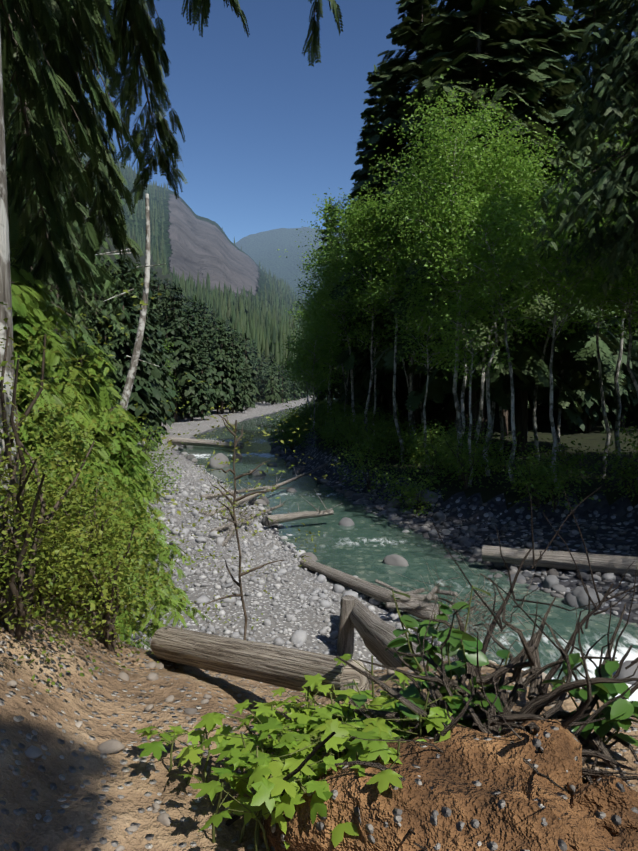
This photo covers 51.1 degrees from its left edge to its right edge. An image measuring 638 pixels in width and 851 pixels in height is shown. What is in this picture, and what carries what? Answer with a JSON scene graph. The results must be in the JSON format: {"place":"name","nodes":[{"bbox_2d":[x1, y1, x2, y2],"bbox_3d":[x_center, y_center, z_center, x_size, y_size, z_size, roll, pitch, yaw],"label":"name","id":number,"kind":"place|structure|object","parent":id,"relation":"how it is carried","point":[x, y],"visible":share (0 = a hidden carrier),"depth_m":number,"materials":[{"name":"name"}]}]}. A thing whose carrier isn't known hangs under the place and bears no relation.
{"place":"outdoors","nodes":[
{"label":"outdoors","id":0,"kind":"place"},
{"bbox_2d":[14,101,336,390],"bbox_3d":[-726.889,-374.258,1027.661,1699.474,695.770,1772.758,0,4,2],"label":"mountain","id":1,"kind":"structure","parent":0,"point":[195,245],"depth_m":960.00,"materials":[{"name":"grey stone"}]},
{"bbox_2d":[10,96,345,393],"bbox_3d":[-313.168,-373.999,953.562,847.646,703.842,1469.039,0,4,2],"label":"mountain trees","id":2,"kind":"object","parent":1,"relation":"on","point":[263,326],"visible":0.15,"depth_m":520.77,"materials":[{"name":"green plant"}]},
{"bbox_2d":[235,227,344,302],"bbox_3d":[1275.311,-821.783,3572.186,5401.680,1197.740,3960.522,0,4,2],"label":"mountain","id":3,"kind":"structure","parent":0,"point":[261,247],"depth_m":4545.15,"materials":[{"name":"stone"}]},
{"bbox_2d":[0,135,637,850],"bbox_3d":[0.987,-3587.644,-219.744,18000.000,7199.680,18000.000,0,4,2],"label":"terrain","id":4,"kind":"structure","parent":0,"point":[68,771],"depth_m":4.05,"materials":[{"name":"grey gravel"}]},
{"bbox_2d":[0,32,21,584],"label":"tree trunk","id":5,"kind":"object","parent":4,"relation":"on","point":[5,286],"visible":0.39,"depth_m":4.21,"materials":[{"name":"grey plant"}]},
{"bbox_2d":[50,331,121,427],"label":"young conifers","id":6,"kind":"object","parent":4,"relation":"on","point":[79,338],"depth_m":32.23,"materials":[{"name":"green plant"}]},
{"bbox_2d":[9,224,211,649],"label":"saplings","id":7,"kind":"object","parent":4,"relation":"on","point":[99,392],"depth_m":7.60,"materials":[{"name":"green plant"}]},
{"bbox_2d":[96,194,162,409],"bbox_3d":[-3.739,-2.287,13.216,1.624,4.645,0.733,0,4,2],"label":"leaning snag","id":8,"kind":"object","parent":4,"relation":"on","point":[128,386],"visible":0.85,"depth_m":13.34,"materials":[{"name":"grey plant"}]},
{"bbox_2d":[0,283,340,692],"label":"shrubs","id":9,"kind":"object","parent":4,"relation":"on","point":[67,561],"depth_m":4.04,"materials":[{"name":"green plant"}]},
{"bbox_2d":[0,0,343,420],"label":"conifer branches","id":10,"kind":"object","parent":4,"relation":"on","point":[42,101],"depth_m":7.08,"materials":[{"name":"green plant"}]},
{"bbox_2d":[150,626,369,702],"bbox_3d":[-0.487,1.507,4.292,0.256,0.685,2.216,-3,5,-40],"label":"log","id":11,"kind":"object","parent":4,"relation":"on","point":[281,666],"visible":0.92,"depth_m":4.01,"materials":[{"name":"brown wood"}]},
{"bbox_2d":[113,456,441,668],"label":"gravel stones","id":12,"kind":"object","parent":4,"relation":"on","point":[298,638],"visible":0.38,"depth_m":16.15,"materials":[{"name":"stone"}]},
{"bbox_2d":[135,654,463,850],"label":"thimbleberry","id":13,"kind":"object","parent":4,"relation":"on","point":[267,798],"depth_m":2.82,"materials":[{"name":"green plant"}]},
{"bbox_2d":[0,609,637,850],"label":"slope rocks","id":14,"kind":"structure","parent":4,"relation":"on","point":[111,746],"depth_m":3.28,"materials":[{"name":"grey stone"}]},
{"bbox_2d":[34,155,637,450],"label":"trees","id":15,"kind":"object","parent":4,"relation":"on","point":[149,393],"depth_m":63.09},
{"bbox_2d":[92,68,637,489],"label":"deciduous trees","id":16,"kind":"object","parent":4,"relation":"on","point":[318,320],"depth_m":26.31,"materials":[{"name":"green plant"}]},
{"bbox_2d":[102,485,637,825],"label":"dead branches","id":17,"kind":"object","parent":4,"relation":"on","point":[544,689],"depth_m":3.97,"materials":[{"name":"brown wood"}]},
{"bbox_2d":[115,390,637,515],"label":"bank shrubs","id":18,"kind":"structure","parent":4,"relation":"on","point":[380,430],"depth_m":27.21,"materials":[{"name":"green plant"}]},
{"bbox_2d":[167,437,637,667],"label":"driftwood logs","id":19,"kind":"object","parent":4,"relation":"on","point":[362,619],"visible":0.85,"depth_m":16.43,"materials":[{"name":"brown wood"}]},
{"bbox_2d":[172,435,637,684],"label":"river rocks","id":20,"kind":"object","parent":4,"relation":"on","point":[577,596],"depth_m":20.59,"materials":[{"name":"grey stone"}]},
{"bbox_2d":[258,566,637,850],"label":"root wad roots","id":21,"kind":"object","parent":4,"relation":"on","point":[506,717],"visible":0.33,"depth_m":3.00,"materials":[{"name":"brown wood"}]},
{"bbox_2d":[259,719,637,850],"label":"dirt mound","id":22,"kind":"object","parent":4,"relation":"on","point":[469,789],"depth_m":2.46,"materials":[{"name":"brown soil"}]},
{"bbox_2d":[344,585,637,745],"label":"leafy plant","id":23,"kind":"object","parent":22,"relation":"on","point":[616,712],"depth_m":3.20,"materials":[{"name":"green plant"}]},
{"bbox_2d":[309,0,637,453],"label":"conifers","id":24,"kind":"object","parent":4,"relation":"on","point":[442,35],"depth_m":32.62,"materials":[{"name":"green plant"}]},
{"bbox_2d":[41,0,637,242],"label":"sky","id":25,"kind":"structure","parent":0,"point":[266,130],"materials":[{"name":"blue"}]},
{"bbox_2d":[179,396,637,700],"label":"river water","id":26,"kind":"structure","parent":0,"point":[364,545],"depth_m":19.48,"materials":[{"name":"teal liquid"}]}
]}

